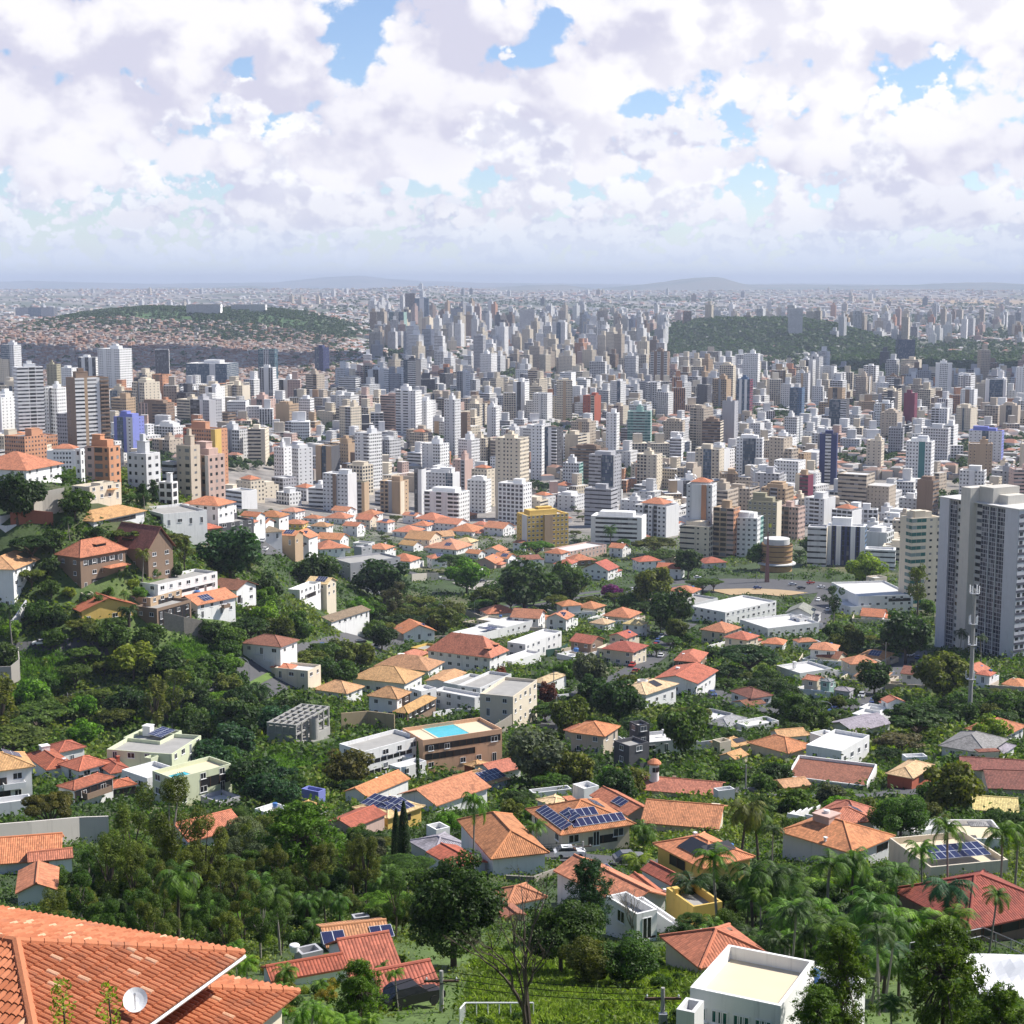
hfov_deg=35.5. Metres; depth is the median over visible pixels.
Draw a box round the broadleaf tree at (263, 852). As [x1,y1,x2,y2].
[259,847,275,863]
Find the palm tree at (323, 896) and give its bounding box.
[312,887,337,922]
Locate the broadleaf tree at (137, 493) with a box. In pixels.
[136,488,149,502]
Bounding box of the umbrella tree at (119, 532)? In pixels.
[112,529,138,535]
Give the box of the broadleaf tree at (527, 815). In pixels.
[523,804,534,820]
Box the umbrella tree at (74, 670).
[57,664,92,689]
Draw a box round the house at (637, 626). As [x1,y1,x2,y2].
[622,619,650,637]
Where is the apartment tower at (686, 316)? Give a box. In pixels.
[683,311,691,322]
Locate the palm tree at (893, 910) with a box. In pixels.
[877,904,909,933]
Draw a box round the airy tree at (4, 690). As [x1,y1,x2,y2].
[0,672,19,748]
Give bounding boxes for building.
[225,484,236,488]
[225,488,256,508]
[236,475,264,502]
[264,480,278,497]
[267,703,329,744]
[271,475,295,490]
[276,487,300,505]
[294,483,312,500]
[308,480,322,507]
[375,490,379,504]
[532,491,555,506]
[532,495,547,507]
[557,490,584,510]
[558,481,571,491]
[620,493,645,510]
[634,480,656,495]
[658,496,680,505]
[679,507,685,515]
[679,515,685,522]
[757,536,795,572]
[786,482,794,490]
[793,496,798,504]
[831,504,861,523]
[851,501,860,506]
[867,517,892,529]
[867,525,893,546]
[878,502,892,519]
[882,539,899,561]
[883,507,910,520]
[883,512,899,522]
[892,508,906,534]
[894,532,899,538]
[899,492,916,509]
[992,458,1007,467]
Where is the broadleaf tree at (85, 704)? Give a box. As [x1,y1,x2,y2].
[67,694,97,716]
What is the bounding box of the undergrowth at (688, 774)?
[0,466,1023,1023]
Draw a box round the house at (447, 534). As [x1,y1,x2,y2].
[434,530,454,539]
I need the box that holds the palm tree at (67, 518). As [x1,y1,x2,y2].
[61,516,74,539]
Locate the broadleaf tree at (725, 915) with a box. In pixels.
[711,908,748,924]
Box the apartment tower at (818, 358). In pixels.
[808,352,822,385]
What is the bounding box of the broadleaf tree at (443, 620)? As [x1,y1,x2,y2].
[425,607,463,632]
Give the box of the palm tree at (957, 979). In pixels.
[950,977,964,1014]
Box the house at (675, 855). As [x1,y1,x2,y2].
[652,831,755,880]
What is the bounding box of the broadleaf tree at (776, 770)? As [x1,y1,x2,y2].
[761,762,794,779]
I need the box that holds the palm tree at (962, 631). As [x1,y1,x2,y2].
[954,628,968,654]
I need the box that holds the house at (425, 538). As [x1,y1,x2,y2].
[404,530,443,549]
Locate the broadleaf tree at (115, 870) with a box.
[108,856,141,879]
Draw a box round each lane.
[13,637,108,661]
[258,539,449,579]
[540,623,695,729]
[704,690,782,714]
[733,787,917,796]
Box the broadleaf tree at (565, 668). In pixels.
[552,661,574,679]
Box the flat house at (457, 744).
[402,717,501,771]
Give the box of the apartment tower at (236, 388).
[226,380,249,399]
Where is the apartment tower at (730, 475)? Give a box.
[712,468,737,483]
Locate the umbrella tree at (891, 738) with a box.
[872,732,925,750]
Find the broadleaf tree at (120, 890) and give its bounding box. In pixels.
[115,873,138,904]
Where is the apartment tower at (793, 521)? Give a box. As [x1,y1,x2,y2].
[781,500,804,539]
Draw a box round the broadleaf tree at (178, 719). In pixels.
[168,702,209,728]
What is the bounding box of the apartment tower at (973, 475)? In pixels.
[959,465,986,493]
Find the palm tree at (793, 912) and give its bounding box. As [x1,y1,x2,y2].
[776,901,815,956]
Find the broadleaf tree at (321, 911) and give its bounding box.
[291,890,323,919]
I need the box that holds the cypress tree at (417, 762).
[416,741,419,778]
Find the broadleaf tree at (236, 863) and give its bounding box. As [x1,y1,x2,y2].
[221,857,254,883]
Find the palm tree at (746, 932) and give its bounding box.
[735,924,759,937]
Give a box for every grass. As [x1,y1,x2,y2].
[6,630,335,786]
[446,940,705,1023]
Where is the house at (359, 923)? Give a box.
[316,912,394,950]
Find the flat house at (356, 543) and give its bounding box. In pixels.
[353,541,374,547]
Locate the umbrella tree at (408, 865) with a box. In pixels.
[361,853,436,889]
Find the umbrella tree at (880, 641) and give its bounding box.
[875,639,889,650]
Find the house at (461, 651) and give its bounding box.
[404,632,508,671]
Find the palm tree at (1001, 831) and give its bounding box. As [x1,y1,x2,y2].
[981,820,1023,877]
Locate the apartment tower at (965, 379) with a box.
[958,373,974,388]
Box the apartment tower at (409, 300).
[405,293,414,312]
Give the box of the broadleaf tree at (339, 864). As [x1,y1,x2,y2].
[334,858,359,887]
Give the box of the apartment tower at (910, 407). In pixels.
[903,390,917,423]
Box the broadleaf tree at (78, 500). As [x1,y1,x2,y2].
[58,488,94,521]
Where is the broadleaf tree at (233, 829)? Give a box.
[223,815,264,841]
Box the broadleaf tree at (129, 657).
[105,640,156,680]
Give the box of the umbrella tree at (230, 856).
[212,854,245,869]
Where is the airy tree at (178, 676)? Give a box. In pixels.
[155,668,193,727]
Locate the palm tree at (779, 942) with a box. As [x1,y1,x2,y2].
[764,929,797,955]
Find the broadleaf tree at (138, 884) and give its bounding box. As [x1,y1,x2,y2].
[126,875,166,894]
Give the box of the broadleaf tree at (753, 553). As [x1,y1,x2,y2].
[746,543,771,562]
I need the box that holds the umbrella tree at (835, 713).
[824,708,853,719]
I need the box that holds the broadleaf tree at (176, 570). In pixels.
[171,565,182,576]
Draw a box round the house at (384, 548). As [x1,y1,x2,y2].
[372,543,395,555]
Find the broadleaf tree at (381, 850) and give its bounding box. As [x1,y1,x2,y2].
[362,836,386,856]
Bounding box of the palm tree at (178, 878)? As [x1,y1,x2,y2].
[155,860,202,936]
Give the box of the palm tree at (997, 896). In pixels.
[982,885,1011,953]
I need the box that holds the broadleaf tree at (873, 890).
[853,883,883,901]
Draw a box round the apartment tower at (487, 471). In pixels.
[471,465,494,505]
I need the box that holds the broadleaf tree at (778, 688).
[774,681,793,694]
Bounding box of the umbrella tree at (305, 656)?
[297,650,330,663]
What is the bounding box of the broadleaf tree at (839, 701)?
[827,695,847,708]
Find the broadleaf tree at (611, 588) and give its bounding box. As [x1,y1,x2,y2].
[600,584,622,598]
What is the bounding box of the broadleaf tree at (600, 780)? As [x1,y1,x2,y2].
[596,764,620,785]
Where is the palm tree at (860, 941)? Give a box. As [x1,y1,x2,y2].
[852,931,863,970]
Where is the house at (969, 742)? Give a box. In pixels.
[938,731,1016,757]
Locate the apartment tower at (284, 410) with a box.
[275,401,298,423]
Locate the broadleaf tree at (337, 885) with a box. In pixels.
[312,867,349,901]
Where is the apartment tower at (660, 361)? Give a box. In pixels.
[650,348,669,380]
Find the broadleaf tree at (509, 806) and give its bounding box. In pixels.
[500,798,523,818]
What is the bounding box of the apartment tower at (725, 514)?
[713,499,740,556]
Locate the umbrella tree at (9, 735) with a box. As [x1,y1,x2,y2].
[0,723,51,750]
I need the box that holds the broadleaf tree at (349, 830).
[344,823,369,840]
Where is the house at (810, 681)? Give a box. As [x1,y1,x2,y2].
[801,674,823,689]
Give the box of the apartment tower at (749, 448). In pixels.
[736,434,763,475]
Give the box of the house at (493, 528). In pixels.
[483,521,514,535]
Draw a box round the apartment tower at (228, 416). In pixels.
[222,411,235,422]
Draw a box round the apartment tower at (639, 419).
[627,404,651,442]
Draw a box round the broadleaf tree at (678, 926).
[664,922,698,932]
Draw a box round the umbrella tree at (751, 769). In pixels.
[721,762,755,772]
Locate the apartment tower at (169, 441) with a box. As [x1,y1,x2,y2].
[152,432,182,458]
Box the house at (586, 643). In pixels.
[569,633,603,652]
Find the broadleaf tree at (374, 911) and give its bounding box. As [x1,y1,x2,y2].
[364,903,388,921]
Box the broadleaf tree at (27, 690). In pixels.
[6,677,50,705]
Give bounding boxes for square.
[673,579,831,594]
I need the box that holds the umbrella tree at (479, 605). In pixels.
[469,602,490,611]
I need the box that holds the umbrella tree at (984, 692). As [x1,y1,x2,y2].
[978,689,992,695]
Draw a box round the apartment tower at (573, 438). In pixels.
[565,430,589,460]
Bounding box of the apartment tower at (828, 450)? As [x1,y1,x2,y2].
[819,430,837,484]
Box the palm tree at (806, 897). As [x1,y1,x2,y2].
[792,890,819,910]
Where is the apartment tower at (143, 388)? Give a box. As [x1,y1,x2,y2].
[132,377,159,412]
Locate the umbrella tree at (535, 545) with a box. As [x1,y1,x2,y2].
[519,540,554,553]
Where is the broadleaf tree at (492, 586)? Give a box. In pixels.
[481,580,505,595]
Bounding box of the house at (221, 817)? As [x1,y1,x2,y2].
[167,809,236,845]
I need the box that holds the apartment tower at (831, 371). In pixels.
[820,365,845,379]
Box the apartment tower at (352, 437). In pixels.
[349,430,363,441]
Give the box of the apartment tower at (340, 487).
[323,469,356,513]
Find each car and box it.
[32,639,42,645]
[355,639,366,642]
[376,978,445,1010]
[553,844,584,858]
[612,849,645,863]
[628,661,635,666]
[708,690,716,695]
[745,787,767,794]
[828,705,839,710]
[858,691,865,697]
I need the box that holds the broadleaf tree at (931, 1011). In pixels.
[898,919,991,1023]
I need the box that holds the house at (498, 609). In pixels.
[478,604,512,615]
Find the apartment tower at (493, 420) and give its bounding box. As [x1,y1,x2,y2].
[487,401,499,436]
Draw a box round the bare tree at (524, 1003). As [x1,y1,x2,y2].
[444,864,557,1023]
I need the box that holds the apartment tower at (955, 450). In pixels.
[950,445,962,460]
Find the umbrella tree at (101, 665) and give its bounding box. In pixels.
[89,661,111,675]
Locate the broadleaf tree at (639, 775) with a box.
[615,766,650,792]
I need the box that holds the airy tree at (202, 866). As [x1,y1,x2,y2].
[180,850,208,915]
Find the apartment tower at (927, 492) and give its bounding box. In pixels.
[916,475,938,514]
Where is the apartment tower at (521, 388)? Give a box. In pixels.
[513,378,528,417]
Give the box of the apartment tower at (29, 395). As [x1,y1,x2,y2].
[13,361,45,433]
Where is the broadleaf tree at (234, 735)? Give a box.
[211,721,255,752]
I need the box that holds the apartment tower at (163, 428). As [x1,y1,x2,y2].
[154,420,184,437]
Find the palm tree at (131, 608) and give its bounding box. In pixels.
[116,604,139,626]
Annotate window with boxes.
[13,772,22,779]
[15,789,21,794]
[83,769,90,776]
[127,752,134,758]
[155,774,159,781]
[155,787,160,794]
[200,772,206,779]
[200,785,207,793]
[219,767,225,774]
[382,748,388,755]
[397,745,401,751]
[410,741,415,747]
[461,757,465,762]
[486,708,489,715]
[554,833,558,841]
[568,834,579,843]
[613,827,624,837]
[616,908,624,925]
[636,745,642,751]
[641,726,646,731]
[642,916,652,940]
[704,1008,707,1023]
[709,1009,720,1023]
[717,1011,727,1023]
[732,1014,742,1023]
[739,1015,749,1023]
[754,1018,764,1023]
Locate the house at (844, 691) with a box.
[833,686,854,699]
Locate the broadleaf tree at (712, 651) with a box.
[704,645,721,659]
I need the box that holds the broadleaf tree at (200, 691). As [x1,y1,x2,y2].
[181,680,212,708]
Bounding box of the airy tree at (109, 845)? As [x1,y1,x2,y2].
[89,829,129,898]
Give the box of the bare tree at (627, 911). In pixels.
[609,885,643,929]
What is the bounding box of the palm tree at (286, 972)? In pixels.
[270,962,298,983]
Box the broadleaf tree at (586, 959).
[557,935,613,983]
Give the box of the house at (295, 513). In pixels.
[280,507,304,519]
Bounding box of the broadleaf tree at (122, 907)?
[81,893,128,923]
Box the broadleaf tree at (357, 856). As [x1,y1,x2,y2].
[333,848,365,878]
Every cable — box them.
[292,971,435,1018]
[313,977,439,1019]
[365,982,446,1010]
[435,982,658,1000]
[443,977,652,994]
[447,971,627,987]
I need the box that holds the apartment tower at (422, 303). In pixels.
[415,297,428,317]
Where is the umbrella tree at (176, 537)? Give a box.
[167,533,190,551]
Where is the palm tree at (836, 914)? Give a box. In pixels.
[830,912,850,933]
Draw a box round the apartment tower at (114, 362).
[97,344,132,387]
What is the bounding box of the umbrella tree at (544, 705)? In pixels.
[535,702,555,714]
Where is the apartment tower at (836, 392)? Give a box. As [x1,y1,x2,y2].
[818,387,845,414]
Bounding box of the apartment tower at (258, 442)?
[247,424,269,464]
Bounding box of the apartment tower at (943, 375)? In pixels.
[935,359,951,392]
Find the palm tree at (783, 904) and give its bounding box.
[763,897,813,955]
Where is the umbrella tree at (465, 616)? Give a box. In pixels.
[457,613,468,618]
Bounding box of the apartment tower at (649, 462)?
[637,448,661,489]
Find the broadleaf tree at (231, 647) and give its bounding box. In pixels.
[217,640,241,656]
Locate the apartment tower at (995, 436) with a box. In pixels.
[968,425,1003,461]
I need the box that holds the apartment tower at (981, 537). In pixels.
[934,484,1023,658]
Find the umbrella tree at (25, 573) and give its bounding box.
[19,569,46,589]
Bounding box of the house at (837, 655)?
[816,651,846,660]
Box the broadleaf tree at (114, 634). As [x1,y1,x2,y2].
[93,622,131,649]
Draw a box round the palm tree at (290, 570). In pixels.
[285,566,293,582]
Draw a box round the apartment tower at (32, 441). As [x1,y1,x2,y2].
[4,427,46,458]
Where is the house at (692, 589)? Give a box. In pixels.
[670,585,701,594]
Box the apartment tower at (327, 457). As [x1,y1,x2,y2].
[315,444,339,482]
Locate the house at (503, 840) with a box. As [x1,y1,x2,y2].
[410,811,549,875]
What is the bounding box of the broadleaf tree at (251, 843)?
[242,828,278,860]
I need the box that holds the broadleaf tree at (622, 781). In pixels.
[601,766,638,798]
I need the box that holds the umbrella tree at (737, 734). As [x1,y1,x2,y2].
[722,731,748,739]
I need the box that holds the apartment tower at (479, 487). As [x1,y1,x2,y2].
[467,475,490,512]
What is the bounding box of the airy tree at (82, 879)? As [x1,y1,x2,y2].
[65,869,94,917]
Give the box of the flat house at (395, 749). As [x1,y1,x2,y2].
[339,729,426,777]
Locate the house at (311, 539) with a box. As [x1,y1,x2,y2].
[299,528,319,561]
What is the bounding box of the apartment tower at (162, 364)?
[155,349,169,373]
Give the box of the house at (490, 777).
[452,759,509,789]
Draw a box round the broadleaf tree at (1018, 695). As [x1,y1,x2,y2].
[1010,690,1023,701]
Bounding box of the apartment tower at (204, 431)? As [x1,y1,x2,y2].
[183,421,228,483]
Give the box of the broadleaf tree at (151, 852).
[126,842,159,867]
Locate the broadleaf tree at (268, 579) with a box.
[250,572,284,595]
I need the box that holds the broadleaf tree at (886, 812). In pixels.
[866,795,929,836]
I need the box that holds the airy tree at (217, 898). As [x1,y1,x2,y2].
[190,886,229,942]
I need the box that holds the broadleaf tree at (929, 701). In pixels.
[919,698,936,704]
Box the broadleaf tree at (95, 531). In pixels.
[85,526,106,537]
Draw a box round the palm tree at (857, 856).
[835,846,875,907]
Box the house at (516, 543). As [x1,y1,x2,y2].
[512,540,526,551]
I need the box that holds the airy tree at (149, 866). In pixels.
[133,858,169,907]
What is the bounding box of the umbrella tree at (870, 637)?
[864,635,878,642]
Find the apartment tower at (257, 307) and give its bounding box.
[231,304,266,312]
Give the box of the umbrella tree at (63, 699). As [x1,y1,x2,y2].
[54,695,75,705]
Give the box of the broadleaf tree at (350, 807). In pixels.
[349,802,361,811]
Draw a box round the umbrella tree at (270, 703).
[263,700,279,708]
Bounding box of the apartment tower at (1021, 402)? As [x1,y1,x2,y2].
[1018,400,1023,409]
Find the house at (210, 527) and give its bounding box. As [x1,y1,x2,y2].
[204,523,222,545]
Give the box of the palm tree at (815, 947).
[811,942,832,963]
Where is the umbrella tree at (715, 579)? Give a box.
[709,578,723,590]
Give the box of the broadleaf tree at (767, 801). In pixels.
[750,793,774,819]
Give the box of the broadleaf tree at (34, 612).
[22,599,49,626]
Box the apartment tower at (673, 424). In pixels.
[663,418,684,440]
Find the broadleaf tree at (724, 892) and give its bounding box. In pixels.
[703,874,737,904]
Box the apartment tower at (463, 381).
[456,370,469,397]
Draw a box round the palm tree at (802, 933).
[791,924,816,958]
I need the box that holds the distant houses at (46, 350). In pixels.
[0,286,1023,480]
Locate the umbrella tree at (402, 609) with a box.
[380,604,414,615]
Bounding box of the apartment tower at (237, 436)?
[221,421,248,457]
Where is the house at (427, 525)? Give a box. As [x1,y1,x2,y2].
[411,520,434,530]
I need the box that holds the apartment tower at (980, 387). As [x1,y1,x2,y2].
[975,380,985,401]
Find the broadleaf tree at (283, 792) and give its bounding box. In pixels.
[272,779,301,804]
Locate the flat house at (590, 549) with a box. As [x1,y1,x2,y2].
[550,542,605,556]
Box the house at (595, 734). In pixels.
[563,720,620,754]
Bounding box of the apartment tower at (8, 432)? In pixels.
[0,429,21,448]
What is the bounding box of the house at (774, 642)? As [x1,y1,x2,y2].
[761,637,786,650]
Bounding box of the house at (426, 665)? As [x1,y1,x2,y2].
[374,653,444,678]
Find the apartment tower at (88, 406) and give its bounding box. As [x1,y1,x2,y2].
[66,368,110,456]
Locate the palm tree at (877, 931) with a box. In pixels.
[857,924,897,1015]
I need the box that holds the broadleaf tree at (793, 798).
[776,788,812,812]
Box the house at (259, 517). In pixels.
[238,511,265,539]
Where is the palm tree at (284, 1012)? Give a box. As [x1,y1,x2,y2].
[282,1008,288,1019]
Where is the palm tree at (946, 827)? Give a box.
[928,816,966,876]
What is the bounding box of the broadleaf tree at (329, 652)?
[313,647,334,662]
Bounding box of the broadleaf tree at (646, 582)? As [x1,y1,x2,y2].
[630,566,673,601]
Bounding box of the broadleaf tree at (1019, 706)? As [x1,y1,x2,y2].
[1012,699,1023,717]
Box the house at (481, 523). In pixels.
[473,519,486,526]
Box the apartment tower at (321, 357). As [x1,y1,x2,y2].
[315,345,328,371]
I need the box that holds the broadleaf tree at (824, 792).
[815,782,846,804]
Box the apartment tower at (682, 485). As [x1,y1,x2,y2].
[674,471,696,496]
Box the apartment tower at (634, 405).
[629,400,651,410]
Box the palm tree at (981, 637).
[975,633,986,662]
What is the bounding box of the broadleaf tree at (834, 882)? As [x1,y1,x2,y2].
[823,867,842,893]
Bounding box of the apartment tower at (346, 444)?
[330,435,354,464]
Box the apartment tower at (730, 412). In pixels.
[722,396,738,442]
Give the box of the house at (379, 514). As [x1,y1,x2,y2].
[356,509,383,519]
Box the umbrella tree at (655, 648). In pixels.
[647,644,664,655]
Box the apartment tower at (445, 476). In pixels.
[426,467,459,489]
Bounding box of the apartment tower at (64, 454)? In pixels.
[47,444,84,471]
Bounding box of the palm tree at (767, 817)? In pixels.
[737,805,776,859]
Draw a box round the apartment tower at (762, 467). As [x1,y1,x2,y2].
[750,464,777,485]
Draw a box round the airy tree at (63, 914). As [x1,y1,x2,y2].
[57,910,78,918]
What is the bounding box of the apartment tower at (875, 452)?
[866,434,884,466]
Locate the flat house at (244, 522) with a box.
[214,513,253,535]
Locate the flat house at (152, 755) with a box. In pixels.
[107,723,239,805]
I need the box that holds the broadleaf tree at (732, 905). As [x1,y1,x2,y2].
[724,893,754,917]
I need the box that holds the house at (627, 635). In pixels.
[609,629,638,643]
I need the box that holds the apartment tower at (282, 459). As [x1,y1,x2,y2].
[274,439,291,475]
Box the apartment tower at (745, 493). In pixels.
[730,481,759,510]
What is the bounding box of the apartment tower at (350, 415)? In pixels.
[339,400,360,437]
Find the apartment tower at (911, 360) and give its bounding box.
[900,357,921,375]
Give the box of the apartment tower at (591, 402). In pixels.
[583,392,600,423]
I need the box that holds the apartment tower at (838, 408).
[829,399,849,426]
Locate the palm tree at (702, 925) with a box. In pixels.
[697,924,713,927]
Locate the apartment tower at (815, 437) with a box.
[812,426,828,448]
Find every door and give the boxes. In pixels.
[68,769,71,779]
[220,780,224,789]
[492,752,496,760]
[592,831,600,846]
[664,744,667,752]
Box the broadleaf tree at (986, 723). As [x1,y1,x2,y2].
[972,712,1014,737]
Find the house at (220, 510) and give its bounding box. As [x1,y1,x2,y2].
[182,496,236,525]
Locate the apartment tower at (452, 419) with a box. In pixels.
[444,393,460,454]
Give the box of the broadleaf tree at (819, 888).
[808,880,840,902]
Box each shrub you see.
[80,591,95,601]
[102,586,114,595]
[127,578,140,587]
[152,568,161,575]
[251,955,259,966]
[262,933,277,943]
[284,1004,295,1015]
[285,929,311,945]
[288,916,304,927]
[288,995,302,1006]
[300,986,309,994]
[303,920,326,932]
[310,984,326,994]
[314,989,337,1001]
[324,803,337,810]
[327,914,344,921]
[327,977,339,987]
[336,909,350,919]
[351,901,365,910]
[377,1002,385,1011]
[398,954,411,962]
[476,1016,493,1023]
[485,944,502,952]
[498,944,514,951]
[510,1011,522,1023]
[599,998,619,1011]
[602,985,620,994]
[632,1001,651,1010]
[638,986,649,993]
[648,973,672,987]
[657,959,664,966]
[659,991,678,1003]
[667,1009,675,1019]
[673,972,688,981]
[681,988,689,995]
[705,703,716,709]
[773,803,786,814]
[845,788,854,795]
[875,770,885,781]
[920,990,934,1000]
[930,696,940,702]
[980,810,1006,822]
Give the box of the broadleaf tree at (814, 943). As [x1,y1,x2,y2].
[810,935,828,961]
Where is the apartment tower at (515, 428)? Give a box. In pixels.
[501,424,524,435]
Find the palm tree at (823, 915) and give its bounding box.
[802,910,830,963]
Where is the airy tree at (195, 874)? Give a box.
[183,856,200,896]
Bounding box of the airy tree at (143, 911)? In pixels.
[133,899,172,934]
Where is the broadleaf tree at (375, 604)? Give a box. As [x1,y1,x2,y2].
[364,595,386,621]
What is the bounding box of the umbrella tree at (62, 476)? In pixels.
[53,474,71,482]
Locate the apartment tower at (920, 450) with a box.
[905,435,934,477]
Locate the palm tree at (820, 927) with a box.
[804,914,858,964]
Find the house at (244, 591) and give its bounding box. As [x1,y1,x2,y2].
[218,577,258,608]
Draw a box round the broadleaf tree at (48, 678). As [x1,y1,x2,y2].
[30,671,60,692]
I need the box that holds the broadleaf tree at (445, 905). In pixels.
[408,848,508,966]
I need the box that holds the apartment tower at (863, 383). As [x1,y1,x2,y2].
[855,371,871,400]
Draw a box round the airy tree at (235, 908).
[224,891,259,944]
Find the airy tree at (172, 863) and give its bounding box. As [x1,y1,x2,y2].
[148,859,182,918]
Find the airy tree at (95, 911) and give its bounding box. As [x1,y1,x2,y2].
[85,901,104,920]
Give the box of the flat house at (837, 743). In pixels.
[806,729,868,761]
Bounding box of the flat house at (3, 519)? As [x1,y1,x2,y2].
[0,515,15,532]
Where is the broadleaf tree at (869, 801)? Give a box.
[858,797,876,806]
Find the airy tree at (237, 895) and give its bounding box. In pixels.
[234,886,255,939]
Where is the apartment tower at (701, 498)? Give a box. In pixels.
[686,477,716,523]
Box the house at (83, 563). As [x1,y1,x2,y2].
[54,536,130,588]
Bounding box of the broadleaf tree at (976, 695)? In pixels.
[965,691,981,700]
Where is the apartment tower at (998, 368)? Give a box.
[989,367,1005,376]
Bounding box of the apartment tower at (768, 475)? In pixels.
[755,466,783,491]
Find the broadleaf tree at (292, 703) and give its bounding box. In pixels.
[276,696,305,715]
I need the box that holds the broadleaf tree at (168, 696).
[151,683,184,719]
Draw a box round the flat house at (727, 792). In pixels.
[713,786,734,800]
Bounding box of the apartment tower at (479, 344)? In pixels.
[473,334,485,370]
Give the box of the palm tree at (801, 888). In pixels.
[784,882,816,904]
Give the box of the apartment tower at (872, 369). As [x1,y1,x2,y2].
[864,364,878,391]
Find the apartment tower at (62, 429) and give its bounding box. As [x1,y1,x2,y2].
[57,412,67,444]
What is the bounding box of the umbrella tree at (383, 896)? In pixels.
[359,889,413,908]
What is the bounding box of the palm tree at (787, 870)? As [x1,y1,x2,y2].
[779,867,797,882]
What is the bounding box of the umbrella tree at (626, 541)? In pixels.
[617,539,630,543]
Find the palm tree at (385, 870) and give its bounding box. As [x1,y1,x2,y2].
[373,864,402,889]
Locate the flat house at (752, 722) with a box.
[735,716,778,731]
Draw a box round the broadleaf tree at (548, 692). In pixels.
[538,681,558,701]
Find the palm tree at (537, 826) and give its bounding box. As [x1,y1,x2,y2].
[523,819,548,839]
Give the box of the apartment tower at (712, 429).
[702,416,723,444]
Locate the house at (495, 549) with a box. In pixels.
[484,544,509,555]
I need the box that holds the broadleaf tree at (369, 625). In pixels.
[362,619,384,638]
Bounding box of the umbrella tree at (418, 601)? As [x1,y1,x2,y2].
[404,596,435,607]
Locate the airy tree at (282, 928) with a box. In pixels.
[272,907,292,950]
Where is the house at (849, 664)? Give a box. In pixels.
[840,655,881,672]
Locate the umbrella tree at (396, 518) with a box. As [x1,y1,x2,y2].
[389,515,402,524]
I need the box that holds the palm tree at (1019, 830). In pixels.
[999,821,1023,884]
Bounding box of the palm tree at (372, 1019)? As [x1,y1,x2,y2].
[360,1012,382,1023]
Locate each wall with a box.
[0,647,20,686]
[0,816,108,844]
[7,600,26,637]
[10,510,52,524]
[33,488,63,513]
[164,612,202,637]
[253,654,273,671]
[341,711,394,731]
[378,620,445,639]
[411,573,437,580]
[433,708,479,716]
[462,620,479,626]
[466,610,510,618]
[495,714,511,732]
[503,868,554,882]
[530,627,546,631]
[546,643,567,656]
[547,609,591,617]
[555,647,594,655]
[581,610,595,615]
[587,613,625,624]
[618,736,711,749]
[707,641,752,654]
[787,805,878,829]
[798,685,822,695]
[802,655,840,667]
[813,690,833,697]
[832,669,894,678]
[840,673,899,686]
[852,613,888,623]
[885,677,930,691]
[967,681,989,688]
[990,680,1023,691]
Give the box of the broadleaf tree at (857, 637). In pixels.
[840,629,865,651]
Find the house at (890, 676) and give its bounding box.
[853,671,898,680]
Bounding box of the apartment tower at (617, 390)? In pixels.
[610,379,625,404]
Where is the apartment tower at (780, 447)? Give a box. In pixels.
[769,436,797,465]
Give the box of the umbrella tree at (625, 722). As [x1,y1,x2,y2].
[619,717,653,731]
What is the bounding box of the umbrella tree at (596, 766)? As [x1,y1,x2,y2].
[589,757,601,768]
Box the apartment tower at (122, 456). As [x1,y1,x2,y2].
[120,444,123,468]
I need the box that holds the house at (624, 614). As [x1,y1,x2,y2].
[602,607,644,620]
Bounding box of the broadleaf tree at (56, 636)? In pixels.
[41,627,67,647]
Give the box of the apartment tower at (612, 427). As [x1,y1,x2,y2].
[606,408,619,449]
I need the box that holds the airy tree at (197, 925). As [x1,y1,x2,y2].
[181,914,205,941]
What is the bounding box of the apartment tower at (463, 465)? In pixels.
[452,450,472,489]
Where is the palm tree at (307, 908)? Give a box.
[292,893,323,921]
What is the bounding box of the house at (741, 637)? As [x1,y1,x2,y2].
[724,631,762,646]
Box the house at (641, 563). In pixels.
[632,555,664,571]
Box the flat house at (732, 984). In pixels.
[676,944,865,1023]
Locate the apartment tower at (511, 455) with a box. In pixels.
[495,431,528,518]
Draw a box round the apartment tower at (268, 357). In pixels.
[258,349,277,378]
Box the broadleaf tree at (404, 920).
[387,899,411,932]
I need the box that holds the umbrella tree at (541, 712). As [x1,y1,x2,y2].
[531,706,549,718]
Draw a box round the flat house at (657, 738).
[649,729,687,753]
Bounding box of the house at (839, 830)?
[780,805,895,863]
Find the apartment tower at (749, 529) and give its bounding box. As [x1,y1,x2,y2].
[736,510,763,556]
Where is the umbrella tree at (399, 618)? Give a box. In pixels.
[387,613,415,623]
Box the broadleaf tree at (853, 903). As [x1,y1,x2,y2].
[847,897,863,913]
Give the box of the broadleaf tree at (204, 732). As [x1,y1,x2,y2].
[182,723,213,740]
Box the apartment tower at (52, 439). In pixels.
[40,429,57,447]
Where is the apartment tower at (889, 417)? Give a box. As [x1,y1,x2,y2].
[880,408,902,436]
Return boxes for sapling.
[49,977,76,1023]
[95,981,123,1023]
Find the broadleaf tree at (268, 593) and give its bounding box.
[256,586,277,600]
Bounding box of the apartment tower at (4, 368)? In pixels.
[0,358,9,381]
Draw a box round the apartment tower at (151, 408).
[138,399,174,423]
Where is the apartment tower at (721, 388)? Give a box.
[712,374,730,406]
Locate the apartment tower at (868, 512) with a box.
[857,503,877,523]
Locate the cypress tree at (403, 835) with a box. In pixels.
[397,801,410,853]
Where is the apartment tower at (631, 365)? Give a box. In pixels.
[625,352,638,378]
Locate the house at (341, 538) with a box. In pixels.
[318,532,349,545]
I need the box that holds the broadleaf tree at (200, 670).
[185,659,211,686]
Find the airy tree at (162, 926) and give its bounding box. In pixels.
[155,916,180,936]

